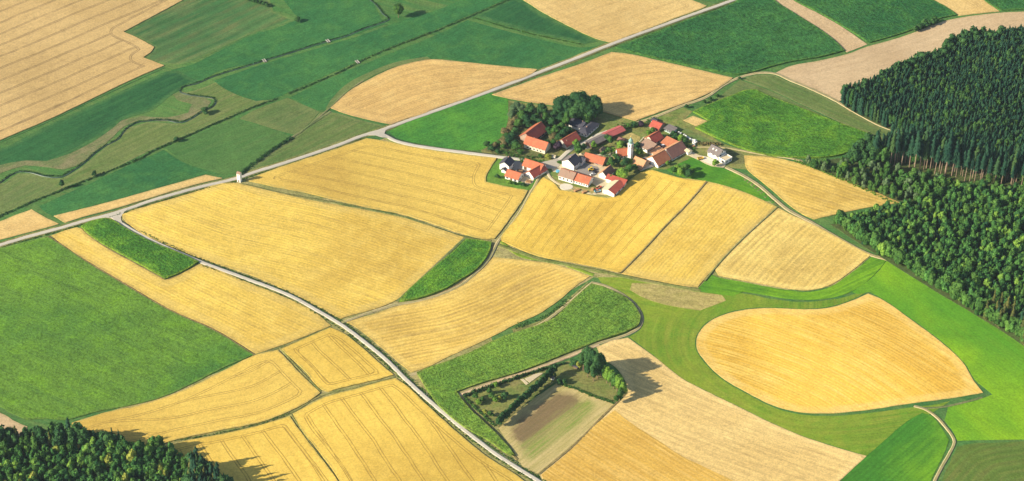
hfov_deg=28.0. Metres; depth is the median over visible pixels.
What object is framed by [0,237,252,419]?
green field
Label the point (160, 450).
young tree
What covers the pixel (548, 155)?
bush
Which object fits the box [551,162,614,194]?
yard
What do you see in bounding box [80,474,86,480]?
young tree
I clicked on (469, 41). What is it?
meadow
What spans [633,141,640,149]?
tree
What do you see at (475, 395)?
bush
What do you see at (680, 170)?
tree
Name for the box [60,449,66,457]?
young tree
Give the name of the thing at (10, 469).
young tree
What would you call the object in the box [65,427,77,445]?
broadleaf tree
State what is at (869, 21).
maize field
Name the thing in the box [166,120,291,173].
meadow
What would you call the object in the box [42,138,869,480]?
field margin
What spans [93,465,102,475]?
broadleaf tree
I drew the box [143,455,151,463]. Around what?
young tree
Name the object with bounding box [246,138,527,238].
wheat field
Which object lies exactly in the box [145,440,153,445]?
young tree
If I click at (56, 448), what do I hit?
young tree
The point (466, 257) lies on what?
maize field
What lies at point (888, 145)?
tall conifer
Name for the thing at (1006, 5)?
maize field
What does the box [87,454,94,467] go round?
broadleaf tree
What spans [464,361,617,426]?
orchard grass
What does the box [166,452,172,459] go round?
young tree
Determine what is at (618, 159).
tree
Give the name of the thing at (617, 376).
tree
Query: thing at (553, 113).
scrub tree
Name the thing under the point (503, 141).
scrub tree
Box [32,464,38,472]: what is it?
broadleaf tree
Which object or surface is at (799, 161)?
border weeds
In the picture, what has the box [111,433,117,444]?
broadleaf tree
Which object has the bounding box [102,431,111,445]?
broadleaf tree
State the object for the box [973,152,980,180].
tall conifer
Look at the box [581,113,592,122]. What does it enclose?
tree
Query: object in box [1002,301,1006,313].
conifer
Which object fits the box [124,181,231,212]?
field border
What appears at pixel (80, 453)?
young tree
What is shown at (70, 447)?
broadleaf tree
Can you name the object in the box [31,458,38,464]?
young tree
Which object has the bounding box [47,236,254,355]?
field border
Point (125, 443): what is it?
young tree
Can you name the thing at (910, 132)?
tall conifer
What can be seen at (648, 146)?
farmhouse
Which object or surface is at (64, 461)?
broadleaf tree
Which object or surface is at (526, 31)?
ditch plants
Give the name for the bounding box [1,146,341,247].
roadside weeds
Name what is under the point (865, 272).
meadow
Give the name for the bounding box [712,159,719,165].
tree
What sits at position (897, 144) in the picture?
tall conifer
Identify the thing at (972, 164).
tall conifer
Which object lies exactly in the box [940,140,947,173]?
tall conifer
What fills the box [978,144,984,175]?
tall conifer
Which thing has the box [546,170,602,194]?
dirt track
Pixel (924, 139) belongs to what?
tall conifer
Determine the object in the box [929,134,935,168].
tall conifer
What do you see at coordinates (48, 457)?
broadleaf tree
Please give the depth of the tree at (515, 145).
1517.49 m
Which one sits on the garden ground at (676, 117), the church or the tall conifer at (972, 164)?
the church
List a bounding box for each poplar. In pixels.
[578,348,584,369]
[582,345,593,361]
[584,359,590,376]
[587,349,596,364]
[590,363,598,380]
[593,352,603,378]
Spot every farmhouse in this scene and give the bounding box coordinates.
[504,169,524,181]
[523,135,550,153]
[558,168,593,186]
[640,138,662,154]
[643,130,663,143]
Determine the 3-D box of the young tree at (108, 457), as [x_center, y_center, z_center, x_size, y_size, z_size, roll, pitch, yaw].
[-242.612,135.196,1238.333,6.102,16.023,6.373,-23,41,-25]
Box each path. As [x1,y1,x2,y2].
[288,111,330,141]
[299,80,362,133]
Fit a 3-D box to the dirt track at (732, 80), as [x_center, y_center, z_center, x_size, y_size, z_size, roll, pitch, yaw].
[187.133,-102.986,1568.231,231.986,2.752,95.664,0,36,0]
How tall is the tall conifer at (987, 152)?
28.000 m
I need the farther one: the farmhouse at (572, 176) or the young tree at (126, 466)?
the farmhouse at (572, 176)
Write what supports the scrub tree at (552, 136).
on the scrub ground at (529, 152)
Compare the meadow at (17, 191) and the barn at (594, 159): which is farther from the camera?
the barn at (594, 159)
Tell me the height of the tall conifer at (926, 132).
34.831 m
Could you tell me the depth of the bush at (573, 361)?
1316.98 m
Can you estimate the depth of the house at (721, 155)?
1505.80 m
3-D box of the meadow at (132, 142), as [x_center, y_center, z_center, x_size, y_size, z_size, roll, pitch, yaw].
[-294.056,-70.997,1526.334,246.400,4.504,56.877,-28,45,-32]
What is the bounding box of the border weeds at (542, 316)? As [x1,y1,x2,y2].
[515,296,571,326]
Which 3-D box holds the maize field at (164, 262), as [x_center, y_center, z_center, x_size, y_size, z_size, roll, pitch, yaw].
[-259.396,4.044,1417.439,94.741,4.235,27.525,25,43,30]
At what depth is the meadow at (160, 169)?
1481.71 m
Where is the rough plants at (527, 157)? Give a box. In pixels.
[491,141,542,161]
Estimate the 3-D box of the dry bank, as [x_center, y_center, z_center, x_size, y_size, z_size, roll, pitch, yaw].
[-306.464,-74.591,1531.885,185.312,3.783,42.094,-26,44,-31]
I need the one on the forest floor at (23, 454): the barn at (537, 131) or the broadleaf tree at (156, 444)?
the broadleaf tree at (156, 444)
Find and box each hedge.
[463,361,565,396]
[464,397,495,426]
[557,383,614,403]
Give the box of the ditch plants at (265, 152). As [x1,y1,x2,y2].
[241,136,292,173]
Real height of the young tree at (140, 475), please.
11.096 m
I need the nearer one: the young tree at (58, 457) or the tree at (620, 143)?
the young tree at (58, 457)
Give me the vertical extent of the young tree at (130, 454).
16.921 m
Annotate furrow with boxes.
[621,181,706,272]
[704,206,777,280]
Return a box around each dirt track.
[341,175,541,322]
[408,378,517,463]
[410,282,643,393]
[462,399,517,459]
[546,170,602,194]
[611,71,889,129]
[695,146,802,161]
[725,166,884,259]
[914,405,955,480]
[924,397,981,408]
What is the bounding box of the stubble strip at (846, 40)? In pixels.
[776,0,866,51]
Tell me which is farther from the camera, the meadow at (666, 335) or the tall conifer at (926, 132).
the tall conifer at (926, 132)
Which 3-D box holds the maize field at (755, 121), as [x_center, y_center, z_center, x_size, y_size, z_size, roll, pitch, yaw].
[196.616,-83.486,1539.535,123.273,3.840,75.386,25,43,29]
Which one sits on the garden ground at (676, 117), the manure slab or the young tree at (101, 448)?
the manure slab
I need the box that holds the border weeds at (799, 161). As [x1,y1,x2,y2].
[793,159,897,203]
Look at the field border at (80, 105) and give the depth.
1571.25 m
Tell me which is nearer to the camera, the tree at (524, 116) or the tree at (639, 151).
the tree at (639, 151)
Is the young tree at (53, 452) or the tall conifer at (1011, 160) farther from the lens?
the tall conifer at (1011, 160)
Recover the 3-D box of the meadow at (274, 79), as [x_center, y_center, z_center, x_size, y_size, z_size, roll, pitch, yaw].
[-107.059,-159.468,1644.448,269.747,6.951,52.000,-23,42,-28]
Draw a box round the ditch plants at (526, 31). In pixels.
[473,17,583,44]
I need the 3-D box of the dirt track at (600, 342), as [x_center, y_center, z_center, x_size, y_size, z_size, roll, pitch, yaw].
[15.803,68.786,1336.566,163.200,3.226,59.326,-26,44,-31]
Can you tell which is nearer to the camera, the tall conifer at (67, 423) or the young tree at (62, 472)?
the young tree at (62, 472)
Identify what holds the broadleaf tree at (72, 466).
on the forest floor at (23, 454)
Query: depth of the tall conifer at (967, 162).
1475.23 m
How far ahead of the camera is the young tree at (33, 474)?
1224.95 m
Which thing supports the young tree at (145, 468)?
on the forest floor at (23, 454)
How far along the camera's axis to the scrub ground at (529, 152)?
1525.20 m
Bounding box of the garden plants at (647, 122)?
[601,117,694,157]
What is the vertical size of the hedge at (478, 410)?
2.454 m
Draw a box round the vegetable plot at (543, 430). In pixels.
[499,383,612,472]
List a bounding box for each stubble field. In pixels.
[0,413,26,433]
[540,338,865,480]
[541,410,731,480]
[696,294,982,412]
[776,11,1023,111]
[935,0,999,15]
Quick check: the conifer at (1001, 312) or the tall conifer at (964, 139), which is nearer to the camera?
the conifer at (1001, 312)
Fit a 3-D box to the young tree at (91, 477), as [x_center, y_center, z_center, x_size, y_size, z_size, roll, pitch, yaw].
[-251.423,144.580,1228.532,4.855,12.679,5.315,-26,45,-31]
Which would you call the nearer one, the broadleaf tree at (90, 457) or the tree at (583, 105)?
the broadleaf tree at (90, 457)
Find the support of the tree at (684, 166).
on the meadow at (713, 174)
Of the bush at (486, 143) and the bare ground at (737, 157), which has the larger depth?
the bush at (486, 143)
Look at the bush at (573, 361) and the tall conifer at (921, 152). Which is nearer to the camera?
the bush at (573, 361)
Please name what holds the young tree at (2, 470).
on the forest floor at (23, 454)
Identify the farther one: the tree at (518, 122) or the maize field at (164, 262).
the tree at (518, 122)
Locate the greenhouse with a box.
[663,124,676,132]
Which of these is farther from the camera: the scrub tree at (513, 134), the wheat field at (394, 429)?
the scrub tree at (513, 134)
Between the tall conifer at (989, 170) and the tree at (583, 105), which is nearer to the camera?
the tall conifer at (989, 170)
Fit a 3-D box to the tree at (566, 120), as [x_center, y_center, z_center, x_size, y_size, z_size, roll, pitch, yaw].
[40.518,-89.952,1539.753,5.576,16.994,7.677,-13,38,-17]
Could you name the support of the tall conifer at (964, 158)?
on the forest floor at (907, 169)
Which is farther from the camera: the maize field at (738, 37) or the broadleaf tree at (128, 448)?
the maize field at (738, 37)
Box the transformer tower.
[236,171,241,182]
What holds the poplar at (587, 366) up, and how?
on the orchard grass at (578, 378)
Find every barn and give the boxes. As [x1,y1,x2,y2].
[519,121,546,141]
[522,158,547,179]
[557,131,580,148]
[584,152,606,166]
[601,174,626,196]
[631,156,649,169]
[645,149,670,167]
[660,140,685,160]
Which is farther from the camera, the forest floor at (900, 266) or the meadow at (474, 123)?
the meadow at (474, 123)
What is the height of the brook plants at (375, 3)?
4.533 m
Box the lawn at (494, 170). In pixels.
[486,159,536,189]
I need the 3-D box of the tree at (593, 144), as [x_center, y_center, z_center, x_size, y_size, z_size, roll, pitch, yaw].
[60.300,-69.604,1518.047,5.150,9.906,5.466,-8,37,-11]
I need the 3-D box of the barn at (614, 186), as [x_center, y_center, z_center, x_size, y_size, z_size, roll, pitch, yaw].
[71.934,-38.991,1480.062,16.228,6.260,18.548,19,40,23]
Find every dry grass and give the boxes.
[617,133,639,148]
[666,124,724,146]
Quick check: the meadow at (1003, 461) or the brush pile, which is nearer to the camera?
the meadow at (1003, 461)
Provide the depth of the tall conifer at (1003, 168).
1471.15 m
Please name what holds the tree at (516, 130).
on the scrub ground at (529, 152)
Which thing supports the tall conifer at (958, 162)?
on the forest floor at (907, 169)
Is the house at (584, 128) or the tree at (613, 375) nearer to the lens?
the tree at (613, 375)
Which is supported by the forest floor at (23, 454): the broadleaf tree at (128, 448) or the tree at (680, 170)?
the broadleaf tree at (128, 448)
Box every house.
[499,156,514,172]
[562,153,585,169]
[568,118,598,136]
[598,164,614,179]
[649,120,664,130]
[707,144,731,163]
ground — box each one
[0,0,1023,480]
[481,100,786,196]
[483,102,596,157]
[726,150,744,163]
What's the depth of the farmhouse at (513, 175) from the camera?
1490.10 m
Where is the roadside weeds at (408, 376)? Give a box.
[143,231,545,480]
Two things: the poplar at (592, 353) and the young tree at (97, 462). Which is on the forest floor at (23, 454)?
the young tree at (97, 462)
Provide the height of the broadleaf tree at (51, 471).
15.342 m
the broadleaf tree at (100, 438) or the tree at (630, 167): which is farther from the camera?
the tree at (630, 167)
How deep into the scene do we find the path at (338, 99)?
1566.44 m
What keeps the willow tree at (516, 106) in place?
on the scrub ground at (529, 152)
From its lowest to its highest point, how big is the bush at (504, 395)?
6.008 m
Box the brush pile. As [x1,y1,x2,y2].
[697,141,720,145]
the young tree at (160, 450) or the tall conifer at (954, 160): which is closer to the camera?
the young tree at (160, 450)
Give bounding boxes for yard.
[512,161,527,175]
[520,176,533,184]
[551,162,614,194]
[576,163,598,175]
[689,152,725,167]
[700,155,713,164]
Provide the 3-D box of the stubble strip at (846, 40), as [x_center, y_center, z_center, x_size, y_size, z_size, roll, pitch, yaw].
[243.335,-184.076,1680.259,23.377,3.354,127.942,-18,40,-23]
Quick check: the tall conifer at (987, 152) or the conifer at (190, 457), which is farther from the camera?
the tall conifer at (987, 152)
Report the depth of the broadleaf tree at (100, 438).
1246.34 m
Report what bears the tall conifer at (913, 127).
on the forest floor at (907, 169)
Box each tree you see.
[0,467,6,475]
[5,467,13,474]
[7,474,13,480]
[9,460,19,470]
[14,466,20,473]
[16,461,24,468]
[19,472,26,477]
[22,458,28,466]
[28,471,36,478]
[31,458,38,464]
[32,452,41,460]
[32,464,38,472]
[36,460,45,466]
[38,465,45,480]
[40,451,46,463]
[45,468,55,480]
[46,454,52,463]
[47,462,52,470]
[50,447,56,456]
[50,456,56,463]
[52,445,59,452]
[53,453,62,464]
[53,465,61,474]
[59,445,66,455]
[59,468,67,476]
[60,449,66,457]
[60,458,68,466]
[64,474,70,480]
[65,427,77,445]
[66,442,73,453]
[67,450,74,456]
[68,456,76,465]
[68,464,77,470]
[71,470,78,480]
[73,445,78,453]
[76,426,90,445]
[76,451,84,458]
[76,455,86,466]
[80,468,86,474]
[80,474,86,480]
[82,443,91,452]
[83,456,88,467]
[85,468,92,476]
[86,447,91,454]
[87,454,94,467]
[87,475,94,480]
[90,436,95,445]
[91,446,97,454]
[93,459,101,474]
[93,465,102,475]
[95,450,101,460]
[95,475,103,480]
[98,430,104,446]
[99,445,104,451]
[99,456,106,469]
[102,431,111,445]
[104,453,111,468]
[105,438,115,447]
[106,445,115,454]
[107,472,113,480]
[109,465,115,472]
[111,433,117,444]
[111,453,119,465]
[113,471,119,478]
[115,448,122,466]
[119,454,124,464]
[122,440,130,450]
[122,472,128,480]
[123,463,131,472]
[125,444,131,453]
[126,449,135,461]
[126,468,134,476]
[130,460,139,468]
[132,439,145,454]
[133,464,141,476]
[136,449,142,457]
[137,472,143,480]
[138,457,144,464]
[141,465,149,474]
[143,445,153,454]
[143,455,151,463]
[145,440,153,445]
[147,435,154,442]
[148,461,156,473]
[148,468,155,476]
[153,441,159,447]
[154,475,162,480]
[155,435,164,445]
[155,453,162,460]
[156,447,164,455]
[157,463,163,471]
[162,469,168,476]
[163,457,174,473]
[163,465,171,476]
[165,447,174,456]
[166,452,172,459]
[167,441,173,447]
[172,455,179,462]
[172,463,180,470]
[172,470,179,479]
[178,469,182,477]
[180,460,187,471]
[185,453,194,463]
[195,462,206,472]
[195,470,204,480]
[204,461,213,473]
[393,2,403,17]
[499,138,507,144]
[501,127,509,133]
[507,110,515,118]
[509,101,524,111]
[509,132,516,137]
[511,127,520,134]
[512,141,521,148]
[513,118,522,126]
[516,110,526,118]
[520,114,529,120]
[522,118,534,126]
[524,102,534,115]
[529,114,538,122]
[536,102,547,116]
[543,112,549,121]
[545,126,551,133]
[548,117,554,125]
[549,132,555,139]
[550,110,558,116]
[550,125,558,132]
[552,96,568,113]
[553,141,562,149]
[554,113,563,121]
[554,133,562,140]
[557,122,565,129]
[559,128,568,136]
[562,98,574,113]
[562,111,569,123]
[566,126,572,133]
[568,91,575,99]
[568,101,581,118]
[571,90,588,102]
[574,142,582,153]
[579,100,587,118]
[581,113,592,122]
[586,100,598,118]
[590,95,602,104]
[591,140,596,150]
[593,100,602,113]
[601,364,606,379]
[602,366,610,382]
[606,369,613,385]
[607,136,613,145]
[607,157,616,165]
[610,371,616,388]
[614,156,620,164]
[614,374,621,390]
[615,377,623,387]
[616,140,624,148]
[616,167,628,177]
[617,387,624,400]
[620,158,629,165]
[620,382,627,393]
[624,164,635,173]
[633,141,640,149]
[635,148,643,154]
[677,167,683,174]
[680,163,690,169]
[685,169,692,177]
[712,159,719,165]
[808,159,817,168]
[839,160,848,168]
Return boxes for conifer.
[47,432,51,450]
[65,417,70,428]
[188,453,194,473]
[192,459,196,474]
[193,446,198,456]
[195,453,198,467]
[198,454,204,464]
[208,462,213,476]
[215,462,219,474]
[495,416,502,425]
[542,373,546,382]
[546,369,550,377]
[872,130,879,148]
[882,133,885,147]
[886,135,890,152]
[889,134,895,163]
[890,120,894,153]
[894,129,901,166]
[896,125,903,163]
[901,129,909,164]
[905,127,912,162]
[906,135,914,167]
[908,125,915,162]
[911,129,922,166]
[917,138,923,169]
[919,120,924,133]
[920,134,925,168]
[922,140,929,169]
[923,126,929,163]
[925,132,932,167]
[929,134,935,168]
[932,123,936,142]
[932,131,939,167]
[934,145,941,173]
[939,136,945,170]
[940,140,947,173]
[942,137,953,175]
[951,140,959,175]
[955,152,960,175]
[959,137,963,155]
[960,143,965,174]
[961,150,966,175]
[962,133,966,146]
[964,147,971,180]
[969,136,975,155]
[969,152,974,180]
[972,145,980,177]
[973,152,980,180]
[977,139,982,153]
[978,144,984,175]
[979,151,986,179]
[982,147,989,177]
[983,299,989,320]
[986,156,993,174]
[991,290,996,303]
[992,156,1000,182]
[997,309,1002,327]
[999,292,1003,306]
[1000,159,1007,183]
[1001,145,1006,163]
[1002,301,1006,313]
[1005,159,1009,181]
[1006,296,1009,310]
[1007,144,1011,158]
[1007,154,1013,179]
[1009,300,1015,315]
[1010,156,1017,182]
[1010,164,1015,185]
[1010,307,1015,316]
[1013,152,1019,184]
[1016,154,1023,181]
[1019,307,1023,319]
[1020,146,1023,165]
[1021,162,1023,184]
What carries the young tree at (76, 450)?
on the forest floor at (23, 454)
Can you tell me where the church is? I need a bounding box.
[616,136,633,158]
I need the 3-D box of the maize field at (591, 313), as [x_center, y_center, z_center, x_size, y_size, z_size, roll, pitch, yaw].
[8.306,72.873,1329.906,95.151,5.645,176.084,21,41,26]
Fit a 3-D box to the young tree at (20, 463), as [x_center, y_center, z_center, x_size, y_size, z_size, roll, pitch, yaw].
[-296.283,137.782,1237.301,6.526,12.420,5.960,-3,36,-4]
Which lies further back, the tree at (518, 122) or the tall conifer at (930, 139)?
the tree at (518, 122)
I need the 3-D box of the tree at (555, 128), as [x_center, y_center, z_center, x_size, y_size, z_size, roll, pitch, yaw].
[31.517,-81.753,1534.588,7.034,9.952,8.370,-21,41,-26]
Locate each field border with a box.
[0,67,164,142]
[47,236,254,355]
[80,228,198,279]
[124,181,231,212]
[175,376,394,441]
[241,183,490,241]
[255,326,331,354]
[279,348,320,391]
[291,414,338,480]
[396,238,464,301]
[397,244,493,302]
[497,244,700,291]
[499,175,543,237]
[500,241,593,275]
[512,282,588,331]
[538,393,626,473]
[743,178,800,218]
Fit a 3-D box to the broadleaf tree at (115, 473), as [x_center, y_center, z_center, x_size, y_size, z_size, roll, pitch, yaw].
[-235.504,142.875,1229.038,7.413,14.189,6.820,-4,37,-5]
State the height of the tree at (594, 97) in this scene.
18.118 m
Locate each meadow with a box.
[0,70,199,164]
[0,82,271,214]
[0,176,57,212]
[39,150,216,215]
[126,0,293,64]
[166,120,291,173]
[171,0,383,79]
[214,0,502,100]
[239,98,318,134]
[249,112,382,169]
[291,20,597,110]
[326,57,429,108]
[390,92,507,149]
[475,0,597,43]
[598,277,949,455]
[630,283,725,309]
[666,158,776,204]
[693,80,824,116]
[698,257,885,299]
[743,75,893,140]
[841,413,948,480]
[853,261,1023,440]
[942,441,1023,480]
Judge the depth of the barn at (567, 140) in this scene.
1523.77 m
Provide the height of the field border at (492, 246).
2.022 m
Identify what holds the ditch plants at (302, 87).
on the ground at (170, 106)
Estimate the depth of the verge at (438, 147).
1523.29 m
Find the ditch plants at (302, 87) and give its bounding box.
[287,0,507,93]
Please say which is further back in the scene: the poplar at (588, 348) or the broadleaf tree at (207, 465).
the poplar at (588, 348)
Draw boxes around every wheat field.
[0,0,182,139]
[0,209,57,239]
[52,227,330,353]
[54,175,221,222]
[72,350,319,448]
[122,183,463,318]
[162,416,337,480]
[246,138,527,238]
[281,327,393,391]
[293,378,523,480]
[331,59,536,124]
[347,257,588,371]
[492,52,731,120]
[501,170,705,272]
[524,0,705,42]
[622,182,775,286]
[715,208,869,289]
[744,155,898,218]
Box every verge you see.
[0,0,733,246]
[109,218,541,480]
[385,133,500,158]
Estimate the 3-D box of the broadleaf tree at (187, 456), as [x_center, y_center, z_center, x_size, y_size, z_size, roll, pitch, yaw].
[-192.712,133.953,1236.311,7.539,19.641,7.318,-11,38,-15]
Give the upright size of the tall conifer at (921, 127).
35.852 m
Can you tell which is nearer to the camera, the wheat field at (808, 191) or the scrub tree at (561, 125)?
the wheat field at (808, 191)
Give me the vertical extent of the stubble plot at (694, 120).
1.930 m
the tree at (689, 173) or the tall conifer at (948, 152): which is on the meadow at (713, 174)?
the tree at (689, 173)
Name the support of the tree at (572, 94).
on the garden ground at (676, 117)
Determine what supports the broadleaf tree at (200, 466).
on the forest floor at (23, 454)
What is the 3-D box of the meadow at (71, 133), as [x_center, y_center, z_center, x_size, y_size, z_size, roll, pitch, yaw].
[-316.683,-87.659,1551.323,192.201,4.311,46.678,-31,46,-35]
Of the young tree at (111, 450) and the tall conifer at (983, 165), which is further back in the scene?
the tall conifer at (983, 165)
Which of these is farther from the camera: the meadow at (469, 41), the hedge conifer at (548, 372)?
the meadow at (469, 41)
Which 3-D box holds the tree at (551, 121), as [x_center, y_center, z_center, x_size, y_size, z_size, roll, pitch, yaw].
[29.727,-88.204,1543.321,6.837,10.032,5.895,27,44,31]
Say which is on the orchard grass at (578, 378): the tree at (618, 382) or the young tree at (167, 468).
the tree at (618, 382)
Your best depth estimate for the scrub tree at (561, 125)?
1534.68 m
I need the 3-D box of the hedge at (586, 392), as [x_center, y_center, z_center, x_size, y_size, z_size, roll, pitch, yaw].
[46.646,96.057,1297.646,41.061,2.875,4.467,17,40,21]
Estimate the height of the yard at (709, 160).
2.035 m
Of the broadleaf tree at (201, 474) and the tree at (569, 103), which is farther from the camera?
the tree at (569, 103)
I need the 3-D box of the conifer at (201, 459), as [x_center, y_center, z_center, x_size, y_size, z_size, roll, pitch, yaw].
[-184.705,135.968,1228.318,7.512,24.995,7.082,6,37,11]
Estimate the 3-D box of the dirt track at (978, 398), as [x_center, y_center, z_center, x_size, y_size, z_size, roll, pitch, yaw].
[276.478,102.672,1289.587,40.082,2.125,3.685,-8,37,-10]
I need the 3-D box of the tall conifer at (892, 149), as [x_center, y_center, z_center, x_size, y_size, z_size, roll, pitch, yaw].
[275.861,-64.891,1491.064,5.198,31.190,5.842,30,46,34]
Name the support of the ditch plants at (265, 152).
on the meadow at (233, 147)
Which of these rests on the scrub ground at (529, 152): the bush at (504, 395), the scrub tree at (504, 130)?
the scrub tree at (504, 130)
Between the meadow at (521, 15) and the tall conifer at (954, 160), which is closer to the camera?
the tall conifer at (954, 160)
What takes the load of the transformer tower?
on the field margin
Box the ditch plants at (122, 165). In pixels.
[0,98,277,215]
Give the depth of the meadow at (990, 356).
1330.44 m
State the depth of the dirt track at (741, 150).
1517.19 m
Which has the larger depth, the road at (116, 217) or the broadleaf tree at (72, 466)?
the road at (116, 217)
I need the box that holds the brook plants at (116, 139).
[0,93,216,181]
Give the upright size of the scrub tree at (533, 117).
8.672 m
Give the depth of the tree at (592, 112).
1542.58 m
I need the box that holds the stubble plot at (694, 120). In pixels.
[683,116,705,125]
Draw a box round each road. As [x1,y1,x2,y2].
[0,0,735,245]
[99,209,126,222]
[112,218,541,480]
[369,126,392,137]
[384,130,606,160]
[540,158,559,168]
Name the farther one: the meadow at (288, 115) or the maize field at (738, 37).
the maize field at (738, 37)
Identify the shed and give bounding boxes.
[585,126,625,148]
[617,137,626,140]
[660,136,677,145]
[684,148,691,154]
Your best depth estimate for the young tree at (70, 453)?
1243.11 m
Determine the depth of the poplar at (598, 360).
1299.21 m
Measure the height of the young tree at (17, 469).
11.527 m
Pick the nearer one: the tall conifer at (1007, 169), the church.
the tall conifer at (1007, 169)
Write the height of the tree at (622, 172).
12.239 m
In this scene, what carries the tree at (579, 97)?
on the garden ground at (676, 117)
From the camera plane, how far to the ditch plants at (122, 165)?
1510.71 m
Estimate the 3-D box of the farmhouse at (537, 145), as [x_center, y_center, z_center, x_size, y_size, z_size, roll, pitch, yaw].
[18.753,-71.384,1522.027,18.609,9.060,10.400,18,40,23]
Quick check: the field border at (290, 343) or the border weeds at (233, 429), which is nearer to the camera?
the border weeds at (233, 429)
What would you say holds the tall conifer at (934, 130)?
on the forest floor at (907, 169)
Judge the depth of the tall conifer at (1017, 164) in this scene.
1471.64 m
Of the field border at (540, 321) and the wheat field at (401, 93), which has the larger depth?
the wheat field at (401, 93)
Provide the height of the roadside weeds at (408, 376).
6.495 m
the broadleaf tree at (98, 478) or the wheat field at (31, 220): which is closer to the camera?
the broadleaf tree at (98, 478)
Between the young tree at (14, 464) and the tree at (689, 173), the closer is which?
the young tree at (14, 464)
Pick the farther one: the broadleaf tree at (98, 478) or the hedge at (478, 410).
the hedge at (478, 410)
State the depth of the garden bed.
1309.25 m
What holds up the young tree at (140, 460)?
on the forest floor at (23, 454)
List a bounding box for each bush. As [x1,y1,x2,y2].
[201,107,208,113]
[472,392,477,397]
[483,141,489,146]
[501,392,508,399]
[504,137,512,143]
[544,153,551,158]
[569,359,577,366]
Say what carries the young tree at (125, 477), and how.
on the forest floor at (23, 454)
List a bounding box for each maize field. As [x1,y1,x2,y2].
[81,218,198,278]
[399,238,490,301]
[417,283,640,455]
[615,0,844,75]
[693,89,869,158]
[795,0,957,42]
[984,0,1023,10]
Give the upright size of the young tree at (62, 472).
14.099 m
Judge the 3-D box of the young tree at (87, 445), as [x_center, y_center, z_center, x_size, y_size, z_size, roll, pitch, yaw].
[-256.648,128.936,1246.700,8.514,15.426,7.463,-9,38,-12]
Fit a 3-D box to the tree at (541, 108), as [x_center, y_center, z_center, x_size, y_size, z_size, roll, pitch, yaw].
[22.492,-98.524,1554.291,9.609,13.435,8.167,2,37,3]
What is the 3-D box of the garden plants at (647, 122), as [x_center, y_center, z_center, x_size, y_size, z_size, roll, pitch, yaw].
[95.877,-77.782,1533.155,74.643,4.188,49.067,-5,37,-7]
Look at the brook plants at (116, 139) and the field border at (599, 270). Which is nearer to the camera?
the field border at (599, 270)
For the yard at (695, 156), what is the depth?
1505.01 m
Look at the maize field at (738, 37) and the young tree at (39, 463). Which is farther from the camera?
the maize field at (738, 37)
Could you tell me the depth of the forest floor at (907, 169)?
1495.16 m
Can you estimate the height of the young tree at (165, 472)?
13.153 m
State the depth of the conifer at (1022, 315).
1332.91 m
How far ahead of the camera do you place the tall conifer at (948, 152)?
1479.02 m
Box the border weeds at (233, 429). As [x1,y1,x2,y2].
[174,412,290,440]
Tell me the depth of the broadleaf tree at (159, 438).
1249.47 m
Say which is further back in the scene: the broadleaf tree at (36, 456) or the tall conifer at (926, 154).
the tall conifer at (926, 154)
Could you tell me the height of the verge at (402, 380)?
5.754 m
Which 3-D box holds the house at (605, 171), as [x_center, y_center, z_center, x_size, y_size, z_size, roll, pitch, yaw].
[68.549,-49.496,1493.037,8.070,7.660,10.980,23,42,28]
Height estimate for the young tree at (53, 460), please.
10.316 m
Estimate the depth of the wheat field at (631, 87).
1589.86 m
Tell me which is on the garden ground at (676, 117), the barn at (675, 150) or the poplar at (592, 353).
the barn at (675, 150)
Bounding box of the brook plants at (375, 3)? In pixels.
[179,0,388,90]
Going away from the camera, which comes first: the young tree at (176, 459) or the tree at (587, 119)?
the young tree at (176, 459)
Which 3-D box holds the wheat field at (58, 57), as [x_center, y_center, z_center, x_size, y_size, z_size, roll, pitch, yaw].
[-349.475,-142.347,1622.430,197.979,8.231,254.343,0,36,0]
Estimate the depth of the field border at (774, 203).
1464.80 m
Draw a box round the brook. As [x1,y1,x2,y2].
[0,0,389,182]
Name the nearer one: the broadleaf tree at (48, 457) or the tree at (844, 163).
the broadleaf tree at (48, 457)
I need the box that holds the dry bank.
[0,91,210,173]
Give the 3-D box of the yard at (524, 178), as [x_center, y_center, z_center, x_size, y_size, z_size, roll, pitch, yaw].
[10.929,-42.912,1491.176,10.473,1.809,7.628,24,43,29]
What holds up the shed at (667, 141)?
on the garden ground at (676, 117)
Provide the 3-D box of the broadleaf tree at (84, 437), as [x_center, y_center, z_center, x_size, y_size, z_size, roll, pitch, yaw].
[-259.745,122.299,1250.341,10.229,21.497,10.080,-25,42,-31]
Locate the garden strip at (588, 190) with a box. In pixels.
[555,180,596,193]
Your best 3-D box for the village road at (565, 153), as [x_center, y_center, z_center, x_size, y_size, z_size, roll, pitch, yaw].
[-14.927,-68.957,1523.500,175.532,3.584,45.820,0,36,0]
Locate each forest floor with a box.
[0,447,157,480]
[801,157,1021,203]
[831,204,1023,345]
[843,103,1001,165]
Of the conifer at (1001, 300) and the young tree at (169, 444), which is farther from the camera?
the conifer at (1001, 300)
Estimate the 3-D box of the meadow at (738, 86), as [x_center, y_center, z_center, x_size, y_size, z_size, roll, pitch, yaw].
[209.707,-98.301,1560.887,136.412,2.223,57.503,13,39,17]
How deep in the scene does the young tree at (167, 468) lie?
1232.34 m
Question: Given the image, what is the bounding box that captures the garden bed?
[525,373,542,382]
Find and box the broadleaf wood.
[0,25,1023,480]
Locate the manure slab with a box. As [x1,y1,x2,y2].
[560,184,572,189]

